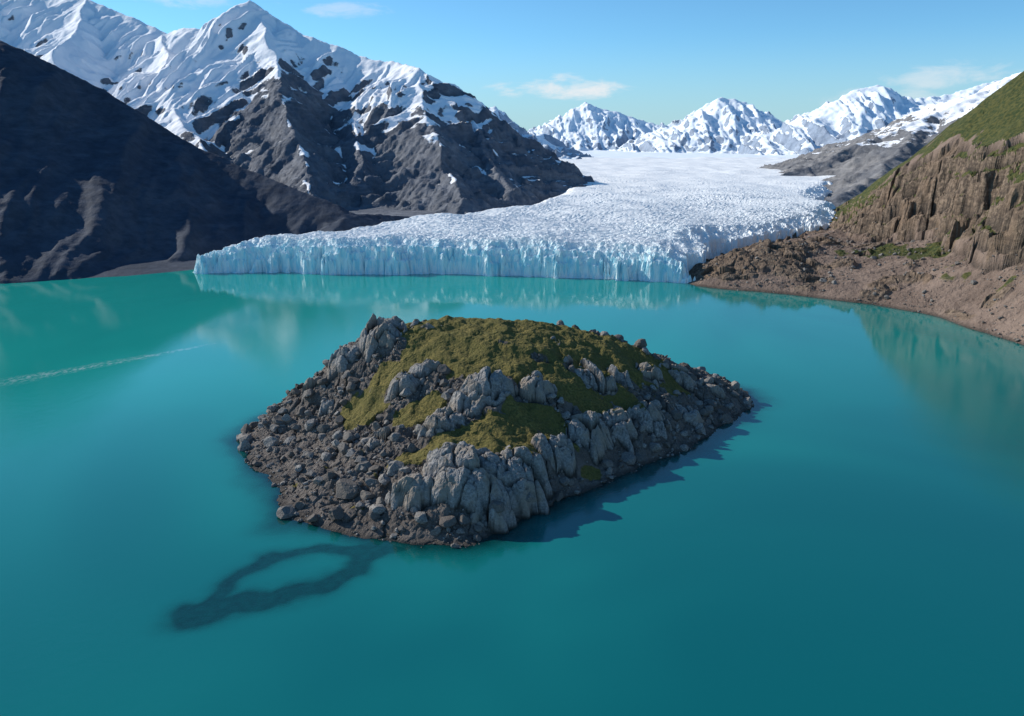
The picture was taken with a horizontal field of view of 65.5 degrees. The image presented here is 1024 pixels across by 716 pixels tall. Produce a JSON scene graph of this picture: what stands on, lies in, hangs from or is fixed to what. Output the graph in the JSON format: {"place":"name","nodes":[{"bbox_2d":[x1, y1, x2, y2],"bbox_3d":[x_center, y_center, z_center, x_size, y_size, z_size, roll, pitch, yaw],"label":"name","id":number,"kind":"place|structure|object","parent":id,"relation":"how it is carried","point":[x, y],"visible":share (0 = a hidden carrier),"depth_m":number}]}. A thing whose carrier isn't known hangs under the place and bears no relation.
{"place":"outdoors","nodes":[
{"label":"outdoors","id":0,"kind":"place"},
{"bbox_2d":[0,41,409,283],"bbox_3d":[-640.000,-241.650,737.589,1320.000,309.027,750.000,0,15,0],"label":"dark mountain slope","id":1,"kind":"structure","parent":0,"point":[95,182],"depth_m":762.11},
{"bbox_2d":[0,0,593,216],"bbox_3d":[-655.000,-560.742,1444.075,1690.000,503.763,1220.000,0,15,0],"label":"snowy mountain","id":2,"kind":"structure","parent":0,"point":[251,86],"depth_m":1338.62},
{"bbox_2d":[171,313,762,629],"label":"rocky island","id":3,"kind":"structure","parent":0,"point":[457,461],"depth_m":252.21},
{"bbox_2d":[236,320,753,548],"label":"island scree rocks","id":4,"kind":"object","parent":3,"relation":"on","point":[447,522],"visible":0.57,"depth_m":259.32},
{"bbox_2d":[277,347,739,541],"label":"island boulders","id":5,"kind":"object","parent":3,"relation":"on","point":[345,489],"visible":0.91,"depth_m":230.10},
{"bbox_2d":[0,270,1023,715],"bbox_3d":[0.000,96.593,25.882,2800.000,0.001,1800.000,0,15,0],"label":"lake water","id":6,"kind":"structure","parent":0,"point":[832,524],"depth_m":209.86},
{"bbox_2d":[193,157,837,283],"bbox_3d":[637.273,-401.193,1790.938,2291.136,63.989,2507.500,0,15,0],"label":"glacier","id":7,"kind":"object","parent":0,"point":[651,219],"visible":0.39,"depth_m":695.59},
{"bbox_2d":[92,0,1023,130],"label":"sky","id":8,"kind":"structure","parent":0,"point":[656,62]},
{"bbox_2d":[479,80,999,158],"bbox_3d":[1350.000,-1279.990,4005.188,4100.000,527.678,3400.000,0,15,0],"label":"distant snowy mountains","id":9,"kind":"structure","parent":0,"point":[721,127],"depth_m":4093.34},
{"bbox_2d":[688,71,1023,345],"bbox_3d":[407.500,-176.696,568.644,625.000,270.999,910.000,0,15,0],"label":"rocky cliff hillside","id":10,"kind":"structure","parent":0,"point":[953,182],"depth_m":566.01},
{"bbox_2d":[689,208,1023,343],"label":"hillside boulders","id":11,"kind":"object","parent":10,"relation":"on","point":[886,297],"visible":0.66,"depth_m":563.73},
{"bbox_2d":[760,72,1021,206],"bbox_3d":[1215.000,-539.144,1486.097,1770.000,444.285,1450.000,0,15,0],"label":"grey hillside","id":12,"kind":"structure","parent":0,"point":[858,165],"depth_m":1712.52}
]}

